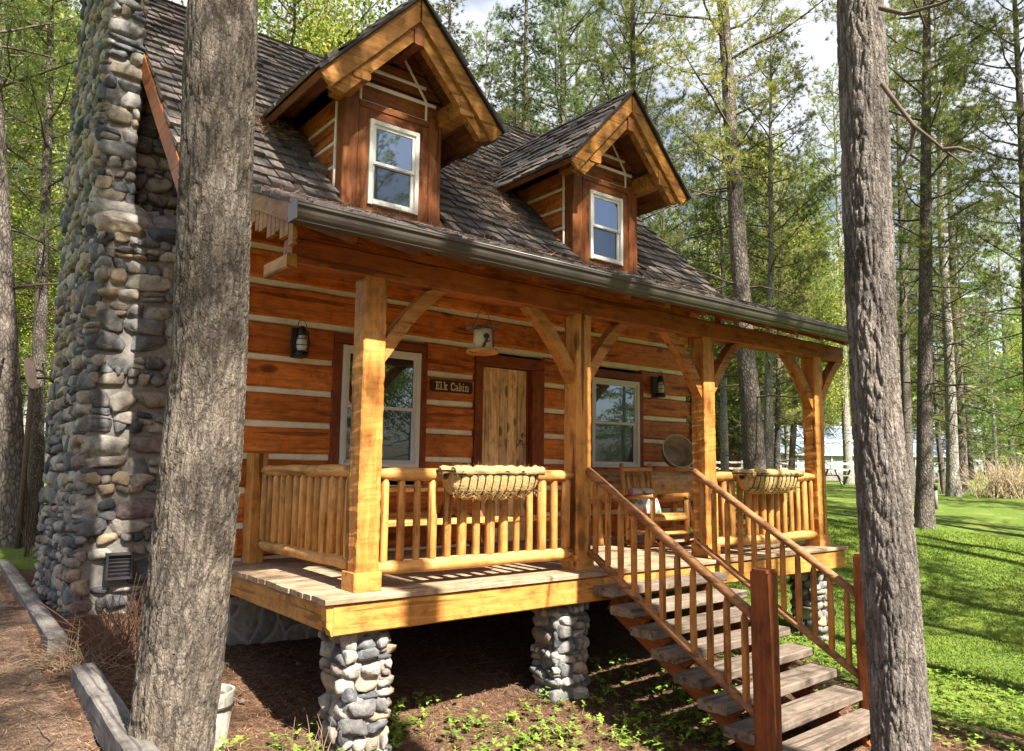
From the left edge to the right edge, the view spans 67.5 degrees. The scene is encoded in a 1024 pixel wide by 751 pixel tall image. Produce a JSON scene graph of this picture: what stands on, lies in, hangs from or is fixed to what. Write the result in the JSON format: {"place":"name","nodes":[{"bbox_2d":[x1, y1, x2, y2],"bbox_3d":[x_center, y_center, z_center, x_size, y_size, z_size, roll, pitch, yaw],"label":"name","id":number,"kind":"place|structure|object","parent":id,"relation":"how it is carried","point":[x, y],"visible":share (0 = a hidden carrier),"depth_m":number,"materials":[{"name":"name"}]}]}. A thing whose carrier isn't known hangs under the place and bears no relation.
{"place":"outdoors","nodes":[
{"label":"outdoors","id":0,"kind":"place"},
{"bbox_2d":[0,589,85,750],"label":"path","id":1,"kind":"structure","parent":0,"point":[18,727],"depth_m":5.49,"materials":[{"name":"beige gravel"}]},
{"bbox_2d":[0,472,1023,750],"bbox_3d":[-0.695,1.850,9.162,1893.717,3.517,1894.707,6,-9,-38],"label":"ground","id":2,"kind":"structure","parent":0,"point":[984,514],"depth_m":7.88,"materials":[{"name":"green plant"}]},
{"bbox_2d":[14,357,36,548],"bbox_3d":[-9.010,1.461,14.103,0.221,3.605,0.130,6,-9,-38],"label":"trunk","id":3,"kind":"object","parent":2,"relation":"on","point":[30,372],"visible":0.9,"depth_m":14.14,"materials":[{"name":"brown plant"}]},
{"bbox_2d":[9,435,47,556],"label":"bare sapling","id":4,"kind":"object","parent":2,"relation":"on","point":[26,552],"visible":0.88,"depth_m":13.20,"materials":[{"name":"brown plant"}]},
{"bbox_2d":[9,191,50,396],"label":"fir tree","id":5,"kind":"object","parent":2,"relation":"on","point":[20,296],"visible":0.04,"depth_m":36.45,"materials":[{"name":"green plant"}]},
{"bbox_2d":[0,560,68,656],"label":"edging timber","id":6,"kind":"object","parent":2,"relation":"on","point":[23,593],"visible":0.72,"depth_m":8.48,"materials":[{"name":"grey wood"}]},
{"bbox_2d":[10,178,65,434],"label":"broadleaf tree","id":7,"kind":"object","parent":2,"relation":"on","point":[50,346],"visible":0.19,"depth_m":32.32,"materials":[{"name":"green plant"}]},
{"bbox_2d":[21,323,54,414],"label":"broadleaf tree","id":8,"kind":"object","parent":2,"relation":"on","point":[46,371],"depth_m":49.51,"materials":[{"name":"green plant"}]},
{"bbox_2d":[0,0,79,404],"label":"pine tree","id":9,"kind":"object","parent":2,"relation":"on","point":[17,166],"visible":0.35,"depth_m":30.00,"materials":[{"name":"green plant"}]},
{"bbox_2d":[18,222,61,461],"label":"broadleaf tree","id":10,"kind":"object","parent":2,"relation":"on","point":[46,454],"visible":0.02,"depth_m":39.02,"materials":[{"name":"green plant"}]},
{"bbox_2d":[1,0,79,360],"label":"broadleaf tree","id":11,"kind":"object","parent":2,"relation":"on","point":[30,146],"visible":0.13,"depth_m":33.87,"materials":[{"name":"green plant"}]},
{"bbox_2d":[21,128,59,410],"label":"fir tree","id":12,"kind":"object","parent":2,"relation":"on","point":[30,340],"depth_m":42.58,"materials":[{"name":"green plant"}]},
{"bbox_2d":[0,0,82,535],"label":"pine tree","id":13,"kind":"object","parent":2,"relation":"on","point":[39,345],"visible":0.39,"depth_m":15.72,"materials":[{"name":"green plant"}]},
{"bbox_2d":[0,0,82,546],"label":"pine tree","id":14,"kind":"object","parent":2,"relation":"on","point":[11,433],"visible":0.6,"depth_m":14.44,"materials":[{"name":"green plant"}]},
{"bbox_2d":[4,0,79,400],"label":"broadleaf tree","id":15,"kind":"object","parent":2,"relation":"on","point":[57,141],"visible":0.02,"depth_m":38.26,"materials":[{"name":"green plant"}]},
{"bbox_2d":[8,621,137,674],"bbox_3d":[-3.735,2.363,6.753,1.241,0.436,0.932,0,-7,4],"label":"dry grass clump","id":16,"kind":"object","parent":2,"relation":"on","point":[63,666],"visible":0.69,"depth_m":6.62,"materials":[{"name":"beige plant"}]},
{"bbox_2d":[70,662,159,750],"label":"edging timber","id":17,"kind":"object","parent":2,"relation":"on","point":[104,707],"visible":0.84,"depth_m":5.11,"materials":[{"name":"grey wood"}]},
{"bbox_2d":[9,573,236,665],"bbox_3d":[-3.755,2.258,7.345,1.939,0.834,2.093,6,-9,-38],"label":"dry shrub","id":18,"kind":"object","parent":2,"relation":"on","point":[127,640],"visible":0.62,"depth_m":7.05,"materials":[{"name":"brown plant"}]},
{"bbox_2d":[127,0,257,750],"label":"pine tree","id":19,"kind":"object","parent":2,"relation":"on","point":[178,674],"visible":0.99,"depth_m":4.83,"materials":[{"name":"brown plant"}]},
{"bbox_2d":[214,684,234,750],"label":"bucket planter","id":20,"kind":"object","parent":2,"relation":"on","point":[226,703],"visible":0.29,"depth_m":5.31,"materials":[{"name":"white paint"}]},
{"bbox_2d":[172,0,431,55],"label":"broadleaf tree","id":21,"kind":"object","parent":2,"relation":"on","point":[347,35],"visible":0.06,"depth_m":25.04,"materials":[{"name":"green plant"}]},
{"bbox_2d":[291,721,318,750],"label":"budding twig","id":22,"kind":"object","parent":2,"relation":"on","point":[292,738],"visible":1,"depth_m":5.28,"materials":[{"name":"brown plant"}]},
{"bbox_2d":[261,2,375,53],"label":"broadleaf tree","id":23,"kind":"object","parent":2,"relation":"on","point":[302,31],"visible":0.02,"depth_m":30.60,"materials":[{"name":"green plant"}]},
{"bbox_2d":[261,0,379,52],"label":"pine tree","id":24,"kind":"object","parent":2,"relation":"on","point":[335,15],"visible":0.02,"depth_m":34.56,"materials":[{"name":"green plant"}]},
{"bbox_2d":[307,714,340,750],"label":"budding twig","id":25,"kind":"object","parent":2,"relation":"on","point":[320,737],"visible":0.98,"depth_m":5.58,"materials":[{"name":"brown plant"}]},
{"bbox_2d":[2,612,811,750],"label":"fallen twigs","id":26,"kind":"object","parent":2,"relation":"on","point":[25,683],"visible":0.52,"depth_m":6.66,"materials":[{"name":"brown wood"}]},
{"bbox_2d":[31,0,870,750],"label":"log cabin","id":27,"kind":"object","parent":2,"relation":"on","point":[351,418],"visible":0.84,"depth_m":8.78,"materials":[{"name":"wood"}]},
{"bbox_2d":[290,320,309,358],"bbox_3d":[-2.353,-0.411,8.535,0.194,0.419,0.215,6,-9,-38],"label":"wall lantern","id":28,"kind":"object","parent":27,"relation":"attached to","point":[299,345],"depth_m":8.48,"materials":[{"name":"black metal"}]},
{"bbox_2d":[328,332,427,467],"bbox_3d":[-1.589,0.332,9.234,1.275,1.580,0.151,6,-9,-38],"label":"window","id":29,"kind":"structure","parent":27,"relation":"in","point":[406,368],"depth_m":9.33,"materials":[{"name":"clear glass"}]},
{"bbox_2d":[430,379,472,393],"bbox_3d":[-0.775,0.145,9.856,0.640,0.150,0.036,6,-9,-38],"label":"name sign","id":30,"kind":"object","parent":27,"relation":"attached to","point":[437,385],"visible":1,"depth_m":9.83,"materials":[{"name":"brown wood"}]},
{"bbox_2d":[379,486,549,544],"bbox_3d":[-0.949,1.639,8.489,2.480,0.808,1.582,6,-9,-38],"label":"picnic table","id":31,"kind":"object","parent":27,"relation":"on","point":[408,522],"visible":0.22,"depth_m":8.29,"materials":[{"name":"wood"}]},
{"bbox_2d":[466,303,500,355],"bbox_3d":[-0.294,-0.517,7.715,0.333,0.600,0.336,6,-9,-38],"label":"hanging birdhouse","id":32,"kind":"object","parent":27,"relation":"hanging from","point":[482,342],"visible":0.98,"depth_m":7.62,"materials":[{"name":"white wood"}]},
{"bbox_2d":[436,461,545,501],"bbox_3d":[-0.171,0.956,6.913,1.122,0.389,0.370,6,-9,-38],"label":"hanging planter","id":33,"kind":"object","parent":27,"relation":"attached to","point":[480,482],"visible":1,"depth_m":6.78,"materials":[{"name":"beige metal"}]},
{"bbox_2d":[253,106,754,302],"bbox_3d":[-0.158,-2.615,10.859,8.269,3.068,3.908,6,-9,-38],"label":"roof needle drift","id":34,"kind":"object","parent":27,"relation":"on","point":[275,126],"visible":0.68,"depth_m":10.82,"materials":[{"name":"brown plant"}]},
{"bbox_2d":[470,355,544,545],"bbox_3d":[-0.062,1.010,10.411,1.196,2.541,0.173,6,-9,-38],"label":"front door","id":35,"kind":"structure","parent":27,"relation":"in","point":[508,405],"depth_m":10.48,"materials":[{"name":"brown wood"}]},
{"bbox_2d":[591,369,643,467],"bbox_3d":[1.561,0.672,11.702,1.248,1.500,0.151,6,-9,-38],"label":"window","id":36,"kind":"structure","parent":27,"relation":"in","point":[617,427],"depth_m":11.71,"materials":[{"name":"clear glass"}]},
{"bbox_2d":[591,470,693,545],"bbox_3d":[1.817,1.870,11.010,2.508,1.003,0.604,6,-9,-38],"label":"log bench","id":37,"kind":"object","parent":27,"relation":"on","point":[673,482],"visible":0.3,"depth_m":11.07,"materials":[{"name":"brown wood"}]},
{"bbox_2d":[611,463,693,547],"bbox_3d":[1.859,1.698,10.063,0.653,1.078,1.098,5,-8,-31],"label":"rocking chair","id":38,"kind":"object","parent":27,"relation":"on","point":[654,516],"visible":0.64,"depth_m":9.99,"materials":[{"name":"brown wood"}]},
{"bbox_2d":[630,488,660,512],"bbox_3d":[1.765,1.667,10.126,0.440,0.400,0.156,6,-36,-35],"label":"cushion","id":39,"kind":"object","parent":38,"relation":"on","point":[643,505],"visible":0.69,"depth_m":10.05,"materials":[{"name":"fabric"}]},
{"bbox_2d":[651,371,665,397],"bbox_3d":[2.348,0.139,12.213,0.194,0.419,0.215,6,-9,-38],"label":"wall lantern","id":40,"kind":"object","parent":27,"relation":"attached to","point":[657,387],"depth_m":12.17,"materials":[{"name":"black metal"}]},
{"bbox_2d":[660,434,692,467],"bbox_3d":[2.568,1.215,11.986,0.614,0.558,0.216,3,-27,-16],"label":"wash tub","id":41,"kind":"object","parent":27,"relation":"hanging from","point":[676,451],"visible":0.88,"depth_m":12.04,"materials":[{"name":"metal"}]},
{"bbox_2d":[732,468,803,494],"bbox_3d":[3.225,1.315,9.572,1.215,0.380,0.375,6,-9,-38],"label":"hanging planter","id":42,"kind":"object","parent":27,"relation":"attached to","point":[765,481],"visible":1,"depth_m":9.40,"materials":[{"name":"beige wicker"}]},
{"bbox_2d":[428,0,484,88],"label":"fir tree","id":43,"kind":"object","parent":2,"relation":"on","point":[448,11],"visible":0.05,"depth_m":32.43,"materials":[{"name":"green plant"}]},
{"bbox_2d":[460,12,534,125],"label":"pine tree","id":44,"kind":"object","parent":2,"relation":"on","point":[498,28],"visible":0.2,"depth_m":32.57,"materials":[{"name":"green plant"}]},
{"bbox_2d":[0,535,1023,750],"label":"needle litter","id":45,"kind":"object","parent":2,"relation":"on","point":[249,707],"visible":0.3,"depth_m":7.10,"materials":[{"name":"brown plant"}]},
{"bbox_2d":[488,35,546,126],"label":"fir tree","id":46,"kind":"object","parent":2,"relation":"on","point":[502,95],"visible":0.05,"depth_m":32.82,"materials":[{"name":"green plant"}]},
{"bbox_2d":[497,103,544,133],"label":"pine tree","id":47,"kind":"object","parent":2,"relation":"on","point":[522,112],"visible":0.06,"depth_m":30.91,"materials":[{"name":"green plant"}]},
{"bbox_2d":[22,248,1023,473],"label":"woods","id":48,"kind":"object","parent":2,"relation":"on","point":[1018,320],"visible":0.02,"depth_m":84.35,"materials":[{"name":"green plant"}]},
{"bbox_2d":[476,0,588,133],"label":"fir tree","id":49,"kind":"object","parent":2,"relation":"on","point":[526,70],"visible":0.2,"depth_m":32.55,"materials":[{"name":"green plant"}]},
{"bbox_2d":[472,0,648,134],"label":"pine tree","id":50,"kind":"object","parent":2,"relation":"on","point":[562,65],"visible":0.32,"depth_m":35.40,"materials":[{"name":"green plant"}]},
{"bbox_2d":[528,0,622,131],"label":"pine tree","id":51,"kind":"object","parent":2,"relation":"on","point":[571,93],"visible":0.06,"depth_m":47.86,"materials":[{"name":"green plant"}]},
{"bbox_2d":[214,629,1023,750],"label":"ground cover plants","id":52,"kind":"object","parent":2,"relation":"on","point":[557,730],"visible":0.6,"depth_m":6.89,"materials":[{"name":"green plant"}]},
{"bbox_2d":[545,0,722,274],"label":"pine tree","id":53,"kind":"object","parent":2,"relation":"on","point":[633,73],"visible":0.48,"depth_m":21.32,"materials":[{"name":"green plant"}]},
{"bbox_2d":[575,13,696,248],"bbox_3d":[4.891,-6.010,34.297,6.140,22.622,6.138,7,-10,-44],"label":"pine tree","id":54,"kind":"object","parent":2,"relation":"on","point":[626,61],"visible":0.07,"depth_m":34.83,"materials":[{"name":"green plant"}]},
{"bbox_2d":[642,210,665,230],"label":"pine tree","id":55,"kind":"object","parent":2,"relation":"on","point":[651,220],"visible":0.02,"depth_m":52.50,"materials":[{"name":"green plant"}]},
{"bbox_2d":[646,120,712,403],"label":"pine tree","id":56,"kind":"object","parent":2,"relation":"on","point":[660,222],"visible":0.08,"depth_m":38.00,"materials":[{"name":"green plant"}]},
{"bbox_2d":[665,202,706,263],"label":"pine tree","id":57,"kind":"object","parent":2,"relation":"on","point":[672,211],"visible":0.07,"depth_m":45.85,"materials":[{"name":"green plant"}]},
{"bbox_2d":[665,98,727,291],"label":"pine tree","id":58,"kind":"object","parent":2,"relation":"on","point":[687,139],"visible":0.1,"depth_m":52.00,"materials":[{"name":"green plant"}]},
{"bbox_2d":[688,196,725,409],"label":"pine tree","id":59,"kind":"object","parent":2,"relation":"on","point":[711,240],"visible":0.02,"depth_m":63.95,"materials":[{"name":"green plant"}]},
{"bbox_2d":[689,416,741,471],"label":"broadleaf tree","id":60,"kind":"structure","parent":2,"relation":"on","point":[691,465],"depth_m":45.24,"materials":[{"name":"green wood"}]},
{"bbox_2d":[678,181,762,471],"bbox_3d":[9.227,-1.930,35.263,5.198,14.658,5.583,0,-7,8],"label":"fir tree","id":61,"kind":"object","parent":2,"relation":"on","point":[717,434],"visible":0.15,"depth_m":34.67,"materials":[{"name":"green plant"}]},
{"bbox_2d":[686,252,757,470],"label":"broadleaf tree","id":62,"kind":"object","parent":2,"relation":"on","point":[728,407],"visible":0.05,"depth_m":36.29,"materials":[{"name":"green plant"}]},
{"bbox_2d":[673,77,781,491],"bbox_3d":[6.651,-2.970,24.617,3.731,14.174,3.743,2,-7,-5],"label":"pine tree","id":63,"kind":"object","parent":2,"relation":"on","point":[724,453],"visible":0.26,"depth_m":24.59,"materials":[{"name":"green plant"}]},
{"bbox_2d":[614,0,842,517],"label":"pine tree","id":64,"kind":"object","parent":2,"relation":"on","point":[753,449],"visible":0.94,"depth_m":18.51,"materials":[{"name":"green plant"}]},
{"bbox_2d":[716,255,741,466],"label":"fir tree","id":65,"kind":"object","parent":2,"relation":"on","point":[729,434],"depth_m":44.18,"materials":[{"name":"green plant"}]},
{"bbox_2d":[710,257,765,466],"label":"broadleaf tree","id":66,"kind":"object","parent":2,"relation":"on","point":[738,438],"visible":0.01,"depth_m":44.08,"materials":[{"name":"green plant"}]},
{"bbox_2d":[711,148,803,459],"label":"fir tree","id":67,"kind":"object","parent":2,"relation":"on","point":[782,441],"visible":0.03,"depth_m":41.11,"materials":[{"name":"green plant"}]},
{"bbox_2d":[687,129,845,460],"bbox_3d":[10.831,-2.852,32.151,7.861,15.956,7.253,1,-7,-2],"label":"broadleaf tree","id":68,"kind":"object","parent":2,"relation":"on","point":[815,239],"visible":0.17,"depth_m":31.73,"materials":[{"name":"green plant"}]},
{"bbox_2d":[694,0,840,513],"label":"pine tree","id":69,"kind":"object","parent":2,"relation":"on","point":[769,361],"visible":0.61,"depth_m":19.48,"materials":[{"name":"green plant"}]},
{"bbox_2d":[690,460,853,470],"bbox_3d":[12.403,4.896,38.095,9.700,1.334,0.145,1,-7,0],"label":"rail fence","id":70,"kind":"object","parent":2,"relation":"on","point":[741,467],"visible":0.04,"depth_m":38.08,"materials":[{"name":"white wood"}]},
{"bbox_2d":[729,164,830,469],"bbox_3d":[8.871,-1.582,25.393,3.162,11.653,3.163,4,-6,-14],"label":"pine tree","id":71,"kind":"object","parent":2,"relation":"on","point":[777,425],"visible":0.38,"depth_m":25.28,"materials":[{"name":"green plant"}]},
{"bbox_2d":[728,125,834,444],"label":"fir tree","id":72,"kind":"object","parent":2,"relation":"on","point":[827,417],"visible":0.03,"depth_m":49.15,"materials":[{"name":"green plant"}]},
{"bbox_2d":[726,225,840,467],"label":"broadleaf tree","id":73,"kind":"object","parent":2,"relation":"on","point":[787,446],"visible":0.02,"depth_m":42.10,"materials":[{"name":"green plant"}]},
{"bbox_2d":[751,157,844,469],"bbox_3d":[11.396,-2.200,30.428,3.794,13.984,3.796,5,-5,-3],"label":"broadleaf tree","id":74,"kind":"object","parent":2,"relation":"on","point":[792,450],"visible":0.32,"depth_m":30.20,"materials":[{"name":"green plant"}]},
{"bbox_2d":[758,224,851,461],"bbox_3d":[15.000,-1.131,39.186,6.921,14.048,6.386,2,-7,-8],"label":"broadleaf tree","id":75,"kind":"object","parent":2,"relation":"on","point":[838,307],"visible":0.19,"depth_m":38.41,"materials":[{"name":"green plant"}]},
{"bbox_2d":[773,378,838,425],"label":"broadleaf tree","id":76,"kind":"object","parent":2,"relation":"on","point":[826,410],"depth_m":51.33,"materials":[{"name":"green plant"}]},
{"bbox_2d":[790,295,850,452],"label":"broadleaf tree","id":77,"kind":"object","parent":2,"relation":"on","point":[834,414],"visible":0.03,"depth_m":47.69,"materials":[{"name":"green plant"}]},
{"bbox_2d":[828,351,850,426],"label":"broadleaf tree","id":78,"kind":"object","parent":2,"relation":"on","point":[840,408],"depth_m":56.78,"materials":[{"name":"green plant"}]},
{"bbox_2d":[825,469,854,484],"bbox_3d":[15.992,4.910,37.023,1.800,0.794,1.600,3,-7,-17],"label":"picnic table","id":79,"kind":"object","parent":2,"relation":"on","point":[838,477],"visible":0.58,"depth_m":36.63,"materials":[{"name":"grey wood"}]},
{"bbox_2d":[799,62,899,483],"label":"pine tree","id":80,"kind":"object","parent":2,"relation":"on","point":[847,443],"visible":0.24,"depth_m":42.65,"materials":[{"name":"green plant"}]},
{"bbox_2d":[763,425,945,481],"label":"building","id":81,"kind":"structure","parent":2,"relation":"on","point":[833,451],"depth_m":46.46,"materials":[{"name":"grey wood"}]},
{"bbox_2d":[836,0,972,750],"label":"pine tree","id":82,"kind":"object","parent":2,"relation":"on","point":[899,707],"visible":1,"depth_m":5.19,"materials":[{"name":"grey plant"}]},
{"bbox_2d":[839,0,983,502],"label":"pine tree","id":83,"kind":"object","parent":2,"relation":"on","point":[905,367],"visible":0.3,"depth_m":24.43,"materials":[{"name":"green plant"}]},
{"bbox_2d":[895,244,938,425],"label":"pine tree","id":84,"kind":"object","parent":2,"relation":"on","point":[911,321],"visible":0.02,"depth_m":65.81,"materials":[{"name":"green plant"}]},
{"bbox_2d":[816,0,1023,528],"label":"pine tree","id":85,"kind":"object","parent":2,"relation":"on","point":[924,512],"visible":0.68,"depth_m":18.32,"materials":[{"name":"green plant"}]},
{"bbox_2d":[898,286,944,430],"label":"fir tree","id":86,"kind":"object","parent":2,"relation":"on","point":[916,334],"visible":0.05,"depth_m":49.87,"materials":[{"name":"green plant"}]},
{"bbox_2d":[913,311,944,431],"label":"pine tree","id":87,"kind":"object","parent":2,"relation":"on","point":[937,368],"visible":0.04,"depth_m":75.31,"materials":[{"name":"green plant"}]},
{"bbox_2d":[934,484,937,508],"bbox_3d":[12.181,3.527,22.016,0.140,0.820,0.133,6,-9,-38],"label":"path light","id":88,"kind":"object","parent":2,"relation":"on","point":[935,495],"visible":0.64,"depth_m":21.99,"materials":[{"name":"white plastic"}]},
{"bbox_2d":[896,216,985,493],"bbox_3d":[16.372,-1.069,29.735,3.145,11.587,3.144,2,-8,-21],"label":"pine tree","id":89,"kind":"object","parent":2,"relation":"on","point":[938,430],"visible":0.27,"depth_m":29.23,"materials":[{"name":"green plant"}]},
{"bbox_2d":[888,0,1021,496],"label":"pine tree","id":90,"kind":"object","parent":2,"relation":"on","point":[952,485],"visible":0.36,"depth_m":27.35,"materials":[{"name":"green plant"}]},
{"bbox_2d":[896,40,1023,492],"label":"fir tree","id":91,"kind":"object","parent":2,"relation":"on","point":[959,350],"visible":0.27,"depth_m":30.33,"materials":[{"name":"green plant"}]},
{"bbox_2d":[914,0,1023,452],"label":"pine tree","id":92,"kind":"object","parent":2,"relation":"on","point":[1015,41],"visible":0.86,"depth_m":17.79,"materials":[{"name":"green plant"}]},
{"bbox_2d":[933,222,1023,478],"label":"fir tree","id":93,"kind":"object","parent":2,"relation":"on","point":[970,466],"visible":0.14,"depth_m":59.61,"materials":[{"name":"green plant"}]},
{"bbox_2d":[934,450,1023,498],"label":"dry bush","id":94,"kind":"object","parent":2,"relation":"on","point":[1005,485],"visible":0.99,"depth_m":26.80,"materials":[{"name":"beige plant"}]},
{"bbox_2d":[961,266,1017,474],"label":"fir tree","id":95,"kind":"object","parent":2,"relation":"on","point":[966,279],"visible":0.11,"depth_m":85.44,"materials":[{"name":"green plant"}]},
{"bbox_2d":[957,196,1023,477],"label":"broadleaf tree","id":96,"kind":"object","parent":2,"relation":"on","point":[1004,334],"visible":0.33,"depth_m":71.73,"materials":[{"name":"green plant"}]},
{"bbox_2d":[962,268,1023,480],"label":"fir tree","id":97,"kind":"object","parent":2,"relation":"on","point":[992,424],"visible":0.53,"depth_m":45.39,"materials":[{"name":"green plant"}]},
{"bbox_2d":[980,337,1023,464],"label":"broadleaf tree","id":98,"kind":"object","parent":2,"relation":"on","point":[1017,362],"visible":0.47,"depth_m":55.11,"materials":[{"name":"green plant"}]},
{"bbox_2d":[8,0,1023,471],"label":"sky","id":99,"kind":"structure","parent":0,"point":[825,52],"materials":[{"name":"white"}]},
{"bbox_2d":[630,512,1023,733],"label":"lawn grass","id":100,"kind":"structure","parent":0,"point":[852,547],"depth_m":11.65,"materials":[{"name":"green plant"}]}
]}

